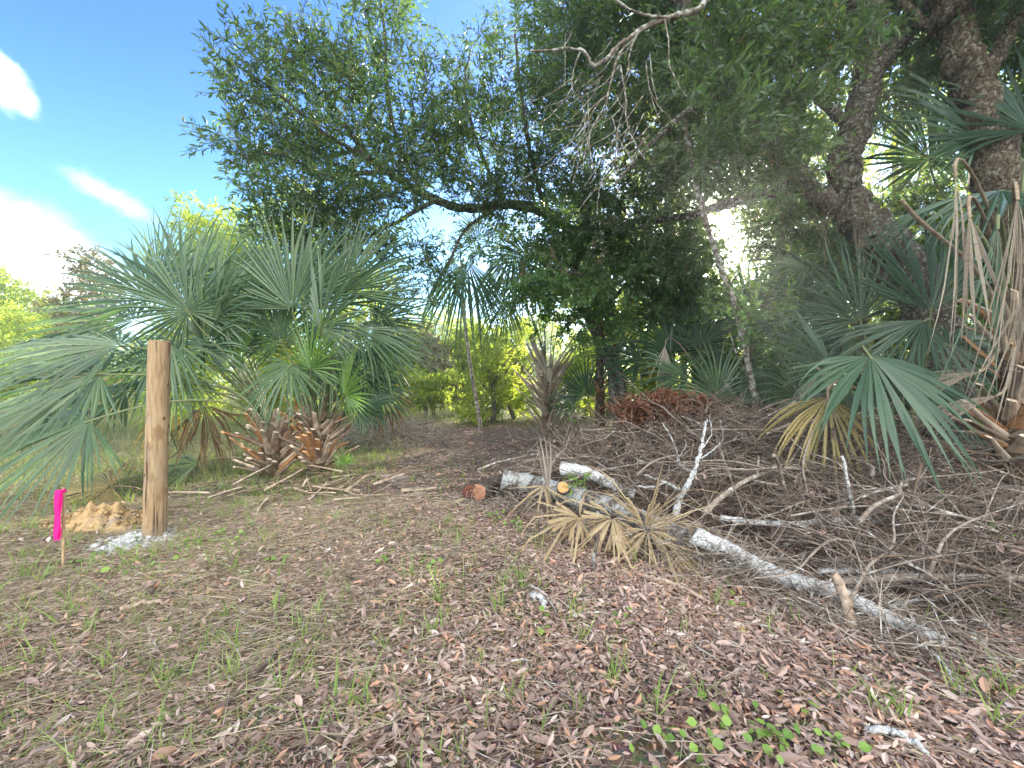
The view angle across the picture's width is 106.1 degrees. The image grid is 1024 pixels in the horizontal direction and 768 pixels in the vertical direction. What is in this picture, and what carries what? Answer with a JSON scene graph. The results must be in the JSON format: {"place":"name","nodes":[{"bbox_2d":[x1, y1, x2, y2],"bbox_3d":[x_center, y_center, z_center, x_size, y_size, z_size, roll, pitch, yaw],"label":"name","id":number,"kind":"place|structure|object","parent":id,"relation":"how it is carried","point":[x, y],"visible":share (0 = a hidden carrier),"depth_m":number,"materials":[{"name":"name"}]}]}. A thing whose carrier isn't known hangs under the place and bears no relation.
{"place":"outdoors","nodes":[
{"label":"outdoors","id":0,"kind":"place"},
{"bbox_2d":[0,0,1021,385],"label":"sky","id":1,"kind":"structure","parent":0,"point":[94,94],"materials":[{"name":"blue"}]},
{"bbox_2d":[0,387,1023,767],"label":"ground","id":2,"kind":"structure","parent":0,"point":[466,477],"depth_m":1.93,"materials":[{"name":"plant"}]},
{"bbox_2d":[0,263,38,401],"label":"background tree","id":3,"kind":"object","parent":2,"relation":"on","point":[12,289],"visible":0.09,"depth_m":26.14,"materials":[{"name":"green plant"}]},
{"bbox_2d":[0,284,75,386],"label":"background tree","id":4,"kind":"object","parent":2,"relation":"on","point":[27,290],"visible":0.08,"depth_m":25.54,"materials":[{"name":"green plant"}]},
{"bbox_2d":[0,297,103,410],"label":"background tree","id":5,"kind":"object","parent":2,"relation":"on","point":[13,317],"visible":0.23,"depth_m":19.27,"materials":[{"name":"green plant"}]},
{"bbox_2d":[53,487,66,565],"bbox_3d":[-3.427,1.140,2.916,0.069,0.701,0.052,0,0,-45],"label":"survey stake","id":6,"kind":"object","parent":2,"relation":"on","point":[59,500],"visible":1,"depth_m":2.91,"materials":[{"name":"pink wood"}]},
{"bbox_2d":[23,300,119,402],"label":"bush","id":7,"kind":"object","parent":2,"relation":"on","point":[48,325],"visible":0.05,"depth_m":16.30,"materials":[{"name":"green plant"}]},
{"bbox_2d":[1,456,143,516],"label":"fallen frond","id":8,"kind":"object","parent":2,"relation":"on","point":[75,488],"visible":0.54,"depth_m":4.49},
{"bbox_2d":[27,243,140,422],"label":"background tree","id":9,"kind":"object","parent":2,"relation":"on","point":[65,294],"visible":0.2,"depth_m":12.72,"materials":[{"name":"green plant"}]},
{"bbox_2d":[30,501,170,536],"bbox_3d":[-4.074,1.264,3.743,1.426,0.270,0.550,0,0,0],"label":"sand heap","id":10,"kind":"object","parent":2,"relation":"on","point":[102,514],"visible":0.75,"depth_m":3.65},
{"bbox_2d":[80,526,188,561],"bbox_3d":[-3.219,1.359,3.314,0.800,0.114,0.679,0,0,0],"label":"concrete footing","id":11,"kind":"object","parent":2,"relation":"on","point":[126,539],"visible":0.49,"depth_m":3.26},
{"bbox_2d":[141,340,170,537],"bbox_3d":[-3.159,0.555,3.419,0.210,1.878,0.170,0,0,0],"label":"wooden post","id":12,"kind":"object","parent":11,"relation":"on","point":[155,490],"visible":0.91,"depth_m":3.36,"materials":[{"name":"wood"}]},
{"bbox_2d":[0,200,306,531],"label":"fan palm","id":13,"kind":"object","parent":2,"relation":"on","point":[271,445],"visible":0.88,"depth_m":4.76,"materials":[{"name":"green plant"}]},
{"bbox_2d":[112,189,274,423],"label":"background tree","id":14,"kind":"object","parent":2,"relation":"on","point":[202,220],"visible":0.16,"depth_m":12.86,"materials":[{"name":"green plant"}]},
{"bbox_2d":[168,454,240,486],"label":"fallen frond","id":15,"kind":"object","parent":2,"relation":"on","point":[183,463],"visible":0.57,"depth_m":5.35,"materials":[{"name":"brown plant"}]},
{"bbox_2d":[183,178,350,424],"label":"background tree","id":16,"kind":"object","parent":2,"relation":"on","point":[287,360],"visible":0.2,"depth_m":13.28,"materials":[{"name":"green plant"}]},
{"bbox_2d":[0,393,612,497],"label":"tall field grass","id":17,"kind":"structure","parent":2,"relation":"on","point":[97,427],"depth_m":7.74,"materials":[{"name":"plant"}]},
{"bbox_2d":[214,202,446,484],"bbox_3d":[-2.832,-0.661,5.555,3.711,3.934,2.117,0,0,0],"label":"fan palm","id":18,"kind":"object","parent":2,"relation":"on","point":[294,280],"visible":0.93,"depth_m":5.17,"materials":[{"name":"green plant"}]},
{"bbox_2d":[274,241,398,417],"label":"background tree","id":19,"kind":"object","parent":2,"relation":"on","point":[358,320],"visible":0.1,"depth_m":14.74,"materials":[{"name":"green plant"}]},
{"bbox_2d":[338,401,463,452],"bbox_3d":[-2.820,0.825,9.146,3.472,1.161,3.948,0,0,0],"label":"twig heap","id":20,"kind":"object","parent":2,"relation":"on","point":[421,434],"visible":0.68,"depth_m":8.66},
{"bbox_2d":[364,306,445,411],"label":"sunlit bush","id":21,"kind":"object","parent":2,"relation":"on","point":[404,387],"visible":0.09,"depth_m":15.58,"materials":[{"name":"green plant"}]},
{"bbox_2d":[179,0,634,428],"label":"arching oak","id":22,"kind":"object","parent":2,"relation":"on","point":[342,65],"visible":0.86,"depth_m":5.58,"materials":[{"name":"green plant"}]},
{"bbox_2d":[353,303,484,394],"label":"background tree","id":23,"kind":"object","parent":2,"relation":"on","point":[439,329],"visible":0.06,"depth_m":42.14,"materials":[{"name":"green plant"}]},
{"bbox_2d":[388,363,464,417],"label":"bush","id":24,"kind":"object","parent":2,"relation":"on","point":[428,395],"visible":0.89,"depth_m":14.26,"materials":[{"name":"green plant"}]},
{"bbox_2d":[398,318,465,414],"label":"tangled bush","id":25,"kind":"object","parent":2,"relation":"on","point":[439,364],"visible":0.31,"depth_m":15.78,"materials":[{"name":"green plant"}]},
{"bbox_2d":[430,317,486,412],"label":"sunlit bush","id":26,"kind":"object","parent":2,"relation":"on","point":[461,361],"visible":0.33,"depth_m":16.47,"materials":[{"name":"green plant"}]},
{"bbox_2d":[419,229,500,433],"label":"thin sapling","id":27,"kind":"object","parent":2,"relation":"on","point":[479,420],"visible":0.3,"depth_m":10.38,"materials":[{"name":"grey plant"}]},
{"bbox_2d":[448,311,531,425],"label":"soft green bush","id":28,"kind":"object","parent":2,"relation":"on","point":[495,367],"visible":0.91,"depth_m":12.71,"materials":[{"name":"green plant"}]},
{"bbox_2d":[478,316,541,419],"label":"sunlit bush","id":29,"kind":"object","parent":2,"relation":"on","point":[520,357],"visible":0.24,"depth_m":14.63,"materials":[{"name":"green plant"}]},
{"bbox_2d":[0,432,1023,767],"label":"dry straw","id":30,"kind":"object","parent":2,"relation":"on","point":[210,604],"visible":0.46,"depth_m":2.10,"materials":[{"name":"plant"}]},
{"bbox_2d":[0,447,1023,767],"bbox_3d":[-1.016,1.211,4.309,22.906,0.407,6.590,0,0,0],"label":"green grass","id":31,"kind":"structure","parent":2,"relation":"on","point":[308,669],"depth_m":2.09,"materials":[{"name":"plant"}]},
{"bbox_2d":[472,471,557,500],"bbox_3d":[0.034,1.226,4.777,1.255,0.230,0.376,0,0,-37],"label":"felled trunk","id":32,"kind":"object","parent":2,"relation":"on","point":[489,482],"visible":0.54,"depth_m":4.42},
{"bbox_2d":[412,212,621,435],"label":"cabbage palm","id":33,"kind":"object","parent":2,"relation":"on","point":[547,379],"visible":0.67,"depth_m":8.83,"materials":[{"name":"green plant"}]},
{"bbox_2d":[105,325,970,393],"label":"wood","id":34,"kind":"object","parent":2,"relation":"on","point":[131,344],"depth_m":53.40,"materials":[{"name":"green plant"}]},
{"bbox_2d":[502,313,578,392],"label":"background tree","id":35,"kind":"object","parent":2,"relation":"on","point":[548,331],"visible":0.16,"depth_m":36.38,"materials":[{"name":"green plant"}]},
{"bbox_2d":[67,467,1016,767],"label":"round leaf weeds","id":36,"kind":"object","parent":2,"relation":"on","point":[761,733],"visible":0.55,"depth_m":1.47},
{"bbox_2d":[512,491,594,570],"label":"dead palm frond","id":37,"kind":"object","parent":2,"relation":"on","point":[569,515],"visible":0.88,"depth_m":3.13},
{"bbox_2d":[505,399,613,461],"bbox_3d":[1.171,0.851,7.602,2.821,1.099,2.662,0,0,0],"label":"twig heap","id":38,"kind":"object","parent":2,"relation":"on","point":[552,437],"visible":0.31,"depth_m":7.45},
{"bbox_2d":[554,334,607,415],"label":"sunlit bush","id":39,"kind":"object","parent":2,"relation":"on","point":[565,377],"visible":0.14,"depth_m":15.76,"materials":[{"name":"green plant"}]},
{"bbox_2d":[541,325,652,428],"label":"fan palm","id":40,"kind":"object","parent":2,"relation":"on","point":[586,383],"visible":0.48,"depth_m":8.93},
{"bbox_2d":[518,150,675,432],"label":"tree","id":41,"kind":"object","parent":2,"relation":"on","point":[600,404],"visible":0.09,"depth_m":8.80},
{"bbox_2d":[544,499,654,575],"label":"dead palm frond","id":42,"kind":"object","parent":2,"relation":"on","point":[593,530],"visible":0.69,"depth_m":3.07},
{"bbox_2d":[533,189,676,422],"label":"background tree","id":43,"kind":"object","parent":2,"relation":"on","point":[592,405],"visible":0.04,"depth_m":13.97,"materials":[{"name":"green plant"}]},
{"bbox_2d":[498,204,738,441],"bbox_3d":[2.007,-0.900,7.032,4.513,4.614,2.228,0,0,0],"label":"evergreen tree","id":44,"kind":"object","parent":2,"relation":"on","point":[545,289],"visible":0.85,"depth_m":6.68,"materials":[{"name":"green plant"}]},
{"bbox_2d":[604,292,684,397],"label":"background tree","id":45,"kind":"object","parent":2,"relation":"on","point":[651,384],"visible":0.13,"depth_m":12.76,"materials":[{"name":"green plant"}]},
{"bbox_2d":[612,528,731,570],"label":"dead palm frond","id":46,"kind":"object","parent":2,"relation":"on","point":[640,541],"visible":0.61,"depth_m":2.96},
{"bbox_2d":[643,573,709,603],"bbox_3d":[1.100,1.353,2.579,0.064,0.055,0.441,0,0,-44],"label":"loose stick","id":47,"kind":"object","parent":2,"relation":"on","point":[670,582],"visible":0.94,"depth_m":2.59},
{"bbox_2d":[604,7,751,389],"bbox_3d":[4.576,-5.297,10.861,3.892,13.492,3.474,0,0,0],"label":"background tree","id":48,"kind":"object","parent":2,"relation":"on","point":[657,201],"depth_m":10.93,"materials":[{"name":"green plant"}]},
{"bbox_2d":[605,133,751,391],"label":"background tree","id":49,"kind":"object","parent":2,"relation":"on","point":[715,270],"visible":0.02,"depth_m":12.20,"materials":[{"name":"green plant"}]},
{"bbox_2d":[631,188,753,427],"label":"background tree","id":50,"kind":"object","parent":2,"relation":"on","point":[680,354],"visible":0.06,"depth_m":8.48,"materials":[{"name":"green plant"}]},
{"bbox_2d":[625,503,764,596],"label":"dead palm frond","id":51,"kind":"object","parent":2,"relation":"on","point":[686,561],"visible":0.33,"depth_m":2.87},
{"bbox_2d":[619,284,800,462],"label":"fan palm","id":52,"kind":"object","parent":2,"relation":"on","point":[683,342],"visible":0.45,"depth_m":6.65,"materials":[{"name":"green plant"}]},
{"bbox_2d":[584,233,856,424],"bbox_3d":[3.954,-0.820,7.600,5.185,4.180,1.534,0,0,6],"label":"fan palm","id":53,"kind":"object","parent":2,"relation":"on","point":[760,297],"visible":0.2,"depth_m":7.51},
{"bbox_2d":[449,464,1023,701],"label":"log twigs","id":54,"kind":"object","parent":2,"relation":"on","point":[920,619],"visible":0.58,"depth_m":2.23,"materials":[{"name":"wood"}]},
{"bbox_2d":[500,469,689,551],"bbox_3d":[0.665,1.121,3.803,0.431,0.348,2.149,0,0,-44],"label":"grey log","id":55,"kind":"object","parent":54,"relation":"on","point":[527,479],"visible":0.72,"depth_m":3.65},
{"bbox_2d":[505,485,577,526],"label":"dead palm frond","id":56,"kind":"object","parent":55,"relation":"on","point":[547,496],"visible":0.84,"depth_m":3.68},
{"bbox_2d":[573,456,727,531],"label":"dead palm frond","id":57,"kind":"object","parent":55,"relation":"on","point":[649,514],"visible":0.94,"depth_m":2.95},
{"bbox_2d":[818,568,917,574],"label":"lichen branch","id":58,"kind":"object","parent":54,"relation":"on","point":[831,569],"visible":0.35,"depth_m":2.46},
{"bbox_2d":[683,261,793,408],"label":"background tree","id":59,"kind":"object","parent":2,"relation":"on","point":[736,287],"visible":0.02,"depth_m":9.22,"materials":[{"name":"green plant"}]},
{"bbox_2d":[681,117,823,464],"bbox_3d":[3.086,-1.121,5.128,1.762,4.764,1.095,0,0,-22],"label":"leaning snag","id":60,"kind":"object","parent":2,"relation":"on","point":[740,318],"visible":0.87,"depth_m":5.18,"materials":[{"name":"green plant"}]},
{"bbox_2d":[496,0,1023,491],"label":"forked oak","id":61,"kind":"object","parent":2,"relation":"on","point":[720,90],"visible":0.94,"depth_m":4.65,"materials":[{"name":"green plant"}]},
{"bbox_2d":[767,56,962,293],"bbox_3d":[4.103,-2.535,4.457,2.590,2.971,1.021,0,0,0],"label":"vine tangle","id":62,"kind":"object","parent":61,"relation":"attached to","point":[862,187],"visible":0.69,"depth_m":4.50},
{"bbox_2d":[508,374,1023,649],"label":"brush twigs","id":63,"kind":"object","parent":2,"relation":"on","point":[950,485],"visible":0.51,"depth_m":3.29,"materials":[{"name":"wood"}]},
{"bbox_2d":[507,416,669,482],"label":"bare branch","id":64,"kind":"object","parent":63,"relation":"on","point":[577,454],"visible":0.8,"depth_m":4.53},
{"bbox_2d":[529,453,650,498],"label":"bare branch","id":65,"kind":"object","parent":63,"relation":"in","point":[570,480],"visible":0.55,"depth_m":4.07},
{"bbox_2d":[535,433,551,489],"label":"dead palm frond","id":66,"kind":"object","parent":65,"relation":"on","point":[547,473],"visible":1,"depth_m":3.70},
{"bbox_2d":[560,461,634,498],"bbox_3d":[0.913,1.019,4.122,0.793,0.322,0.171,0,0,21],"label":"bark stripped log","id":67,"kind":"object","parent":63,"relation":"on","point":[596,476],"visible":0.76,"depth_m":4.08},
{"bbox_2d":[517,454,802,518],"bbox_3d":[1.344,1.113,3.905,2.627,0.786,0.710,0,0,32],"label":"bare branch","id":68,"kind":"object","parent":63,"relation":"in","point":[688,462],"visible":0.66,"depth_m":3.78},
{"bbox_2d":[605,386,728,438],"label":"rusty leafy branch","id":69,"kind":"object","parent":63,"relation":"on","point":[635,410],"visible":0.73,"depth_m":5.33,"materials":[{"name":"orange plant"}]},
{"bbox_2d":[635,416,723,514],"bbox_3d":[1.394,0.726,3.381,0.828,0.903,0.290,0,0,-10],"label":"bleached snag","id":70,"kind":"object","parent":63,"relation":"on","point":[686,486],"visible":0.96,"depth_m":3.40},
{"bbox_2d":[637,452,777,496],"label":"bare branch","id":71,"kind":"object","parent":63,"relation":"in","point":[731,474],"visible":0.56,"depth_m":3.66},
{"bbox_2d":[673,413,823,442],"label":"bare branch","id":72,"kind":"object","parent":63,"relation":"in","point":[756,429],"visible":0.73,"depth_m":4.11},
{"bbox_2d":[683,452,831,486],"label":"bare branch","id":73,"kind":"object","parent":63,"relation":"in","point":[746,469],"visible":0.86,"depth_m":3.48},
{"bbox_2d":[634,434,917,571],"bbox_3d":[1.906,0.825,2.863,1.035,0.932,1.613,0,0,-34],"label":"bare branch","id":74,"kind":"object","parent":63,"relation":"on","point":[778,526],"visible":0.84,"depth_m":2.90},
{"bbox_2d":[728,492,831,542],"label":"bare branch","id":75,"kind":"object","parent":63,"relation":"in","point":[786,508],"visible":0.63,"depth_m":3.09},
{"bbox_2d":[701,435,872,515],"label":"bare branch","id":76,"kind":"object","parent":63,"relation":"in","point":[718,499],"visible":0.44,"depth_m":3.42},
{"bbox_2d":[719,515,887,527],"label":"forked bleached branch","id":77,"kind":"object","parent":63,"relation":"on","point":[776,522],"visible":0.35,"depth_m":3.10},
{"bbox_2d":[733,447,903,553],"bbox_3d":[2.178,0.872,2.889,0.440,0.350,1.140,-18,23,-34],"label":"bare branch","id":78,"kind":"object","parent":63,"relation":"in","point":[878,528],"visible":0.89,"depth_m":2.92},
{"bbox_2d":[738,483,907,556],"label":"bare branch","id":79,"kind":"object","parent":63,"relation":"in","point":[874,493],"visible":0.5,"depth_m":3.07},
{"bbox_2d":[747,514,902,614],"bbox_3d":[2.152,1.114,2.644,1.769,0.336,0.737,0,0,-45],"label":"bare branch","id":80,"kind":"object","parent":63,"relation":"in","point":[835,538],"visible":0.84,"depth_m":2.43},
{"bbox_2d":[783,429,920,527],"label":"bare branch","id":81,"kind":"object","parent":63,"relation":"in","point":[850,475],"visible":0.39,"depth_m":3.30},
{"bbox_2d":[765,397,945,435],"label":"bare branch","id":82,"kind":"object","parent":63,"relation":"in","point":[785,426],"visible":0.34,"depth_m":4.17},
{"bbox_2d":[723,488,1013,574],"bbox_3d":[2.453,1.076,2.660,1.841,0.511,0.478,0,0,38],"label":"bare branch","id":83,"kind":"object","parent":63,"relation":"in","point":[831,544],"visible":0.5,"depth_m":2.76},
{"bbox_2d":[788,376,1023,480],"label":"bare branch","id":84,"kind":"object","parent":63,"relation":"in","point":[947,447],"visible":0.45,"depth_m":3.57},
{"bbox_2d":[811,504,1002,638],"bbox_3d":[2.441,1.039,2.392,0.505,0.288,1.105,-28,30,-14],"label":"bare branch","id":85,"kind":"object","parent":63,"relation":"in","point":[924,570],"visible":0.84,"depth_m":2.27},
{"bbox_2d":[790,470,1023,529],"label":"bare branch","id":86,"kind":"object","parent":63,"relation":"in","point":[809,512],"visible":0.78,"depth_m":2.77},
{"bbox_2d":[834,496,982,621],"bbox_3d":[2.310,1.089,2.273,1.603,0.394,0.578,-32,48,-23],"label":"bare branch","id":87,"kind":"object","parent":63,"relation":"in","point":[854,592],"visible":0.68,"depth_m":2.37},
{"bbox_2d":[808,499,1023,576],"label":"bare branch","id":88,"kind":"object","parent":63,"relation":"in","point":[959,549],"visible":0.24,"depth_m":2.56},
{"bbox_2d":[812,463,1023,546],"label":"bare branch","id":89,"kind":"object","parent":63,"relation":"in","point":[941,510],"visible":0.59,"depth_m":2.85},
{"bbox_2d":[822,502,1023,586],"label":"bare branch","id":90,"kind":"object","parent":63,"relation":"in","point":[887,577],"visible":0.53,"depth_m":2.34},
{"bbox_2d":[856,447,1001,523],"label":"bare branch","id":91,"kind":"object","parent":63,"relation":"in","point":[865,513],"visible":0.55,"depth_m":2.92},
{"bbox_2d":[842,499,1023,590],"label":"bare branch","id":92,"kind":"object","parent":63,"relation":"in","point":[989,572],"visible":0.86,"depth_m":2.27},
{"bbox_2d":[861,511,1023,547],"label":"bare branch","id":93,"kind":"object","parent":63,"relation":"in","point":[987,537],"visible":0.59,"depth_m":2.52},
{"bbox_2d":[871,446,1023,499],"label":"bare branch","id":94,"kind":"object","parent":63,"relation":"in","point":[955,473],"visible":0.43,"depth_m":3.42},
{"bbox_2d":[874,497,1023,556],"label":"bare branch","id":95,"kind":"object","parent":63,"relation":"in","point":[993,550],"visible":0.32,"depth_m":2.52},
{"bbox_2d":[931,572,1023,599],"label":"bare branch","id":96,"kind":"object","parent":63,"relation":"in","point":[954,591],"visible":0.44,"depth_m":2.14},
{"bbox_2d":[535,405,1023,615],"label":"withered leaves","id":97,"kind":"object","parent":2,"relation":"on","point":[1021,548],"visible":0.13,"depth_m":3.44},
{"bbox_2d":[694,89,893,359],"bbox_3d":[8.596,-4.107,12.195,5.127,11.154,3.997,0,0,0],"label":"background tree","id":98,"kind":"object","parent":2,"relation":"on","point":[821,162],"depth_m":11.65,"materials":[{"name":"green plant"}]},
{"bbox_2d":[775,542,831,568],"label":"charred branch","id":99,"kind":"object","parent":2,"relation":"on","point":[806,555],"visible":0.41,"depth_m":2.71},
{"bbox_2d":[742,198,872,424],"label":"background tree","id":100,"kind":"object","parent":2,"relation":"on","point":[824,302],"visible":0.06,"depth_m":7.38,"materials":[{"name":"green plant"}]},
{"bbox_2d":[688,528,947,645],"bbox_3d":[1.974,1.299,2.633,1.295,0.468,0.662,0,0,44],"label":"white log","id":101,"kind":"object","parent":2,"relation":"on","point":[703,544],"visible":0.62,"depth_m":2.46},
{"bbox_2d":[716,202,924,471],"bbox_3d":[4.610,-0.881,5.946,3.403,4.522,1.987,0,0,0],"label":"fan palm","id":102,"kind":"object","parent":2,"relation":"on","point":[776,393],"visible":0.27,"depth_m":5.67,"materials":[{"name":"green plant"}]},
{"bbox_2d":[829,572,856,628],"bbox_3d":[1.862,1.226,2.163,0.122,0.321,0.067,0,0,27],"label":"split stake","id":103,"kind":"object","parent":2,"relation":"on","point":[843,594],"visible":0.84,"depth_m":2.15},
{"bbox_2d":[840,456,861,555],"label":"speckled stem","id":104,"kind":"object","parent":2,"relation":"on","point":[847,481],"visible":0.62,"depth_m":2.99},
{"bbox_2d":[791,225,958,414],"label":"background tree","id":105,"kind":"object","parent":2,"relation":"on","point":[884,319],"visible":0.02,"depth_m":8.39,"materials":[{"name":"green plant"}]},
{"bbox_2d":[762,229,991,452],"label":"fan palm","id":106,"kind":"object","parent":2,"relation":"on","point":[845,344],"visible":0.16,"depth_m":5.54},
{"bbox_2d":[754,190,1004,499],"bbox_3d":[3.939,-0.413,4.114,3.255,3.490,1.793,0,0,-25],"label":"fan palm","id":107,"kind":"object","parent":2,"relation":"on","point":[908,375],"visible":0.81,"depth_m":3.90,"materials":[{"name":"plant"}]},
{"bbox_2d":[864,724,929,756],"bbox_3d":[1.420,1.305,1.429,0.174,0.045,0.054,0,0,33],"label":"loose stick","id":108,"kind":"object","parent":2,"relation":"on","point":[885,730],"visible":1,"depth_m":1.43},
{"bbox_2d":[807,22,988,422],"bbox_3d":[10.936,-4.763,11.182,4.185,12.469,3.826,0,0,0],"label":"background tree","id":109,"kind":"object","parent":2,"relation":"on","point":[877,173],"visible":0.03,"depth_m":10.76,"materials":[{"name":"green plant"}]},
{"bbox_2d":[849,172,995,439],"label":"background tree","id":110,"kind":"object","parent":2,"relation":"on","point":[959,306],"visible":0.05,"depth_m":6.15,"materials":[{"name":"green plant"}]},
{"bbox_2d":[862,39,1023,515],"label":"tall fan palm","id":111,"kind":"object","parent":2,"relation":"on","point":[1006,260],"visible":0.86,"depth_m":3.68,"materials":[{"name":"green plant"}]},
{"bbox_2d":[899,199,1008,349],"bbox_3d":[3.962,-0.969,3.444,1.076,1.326,0.065,0,0,-6],"label":"dead frond stalk","id":112,"kind":"object","parent":111,"relation":"attached to","point":[938,236],"visible":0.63,"depth_m":3.42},
{"bbox_2d":[872,0,1023,300],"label":"palm tree","id":113,"kind":"object","parent":2,"relation":"on","point":[970,67],"visible":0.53,"depth_m":4.12,"materials":[{"name":"green plant"}]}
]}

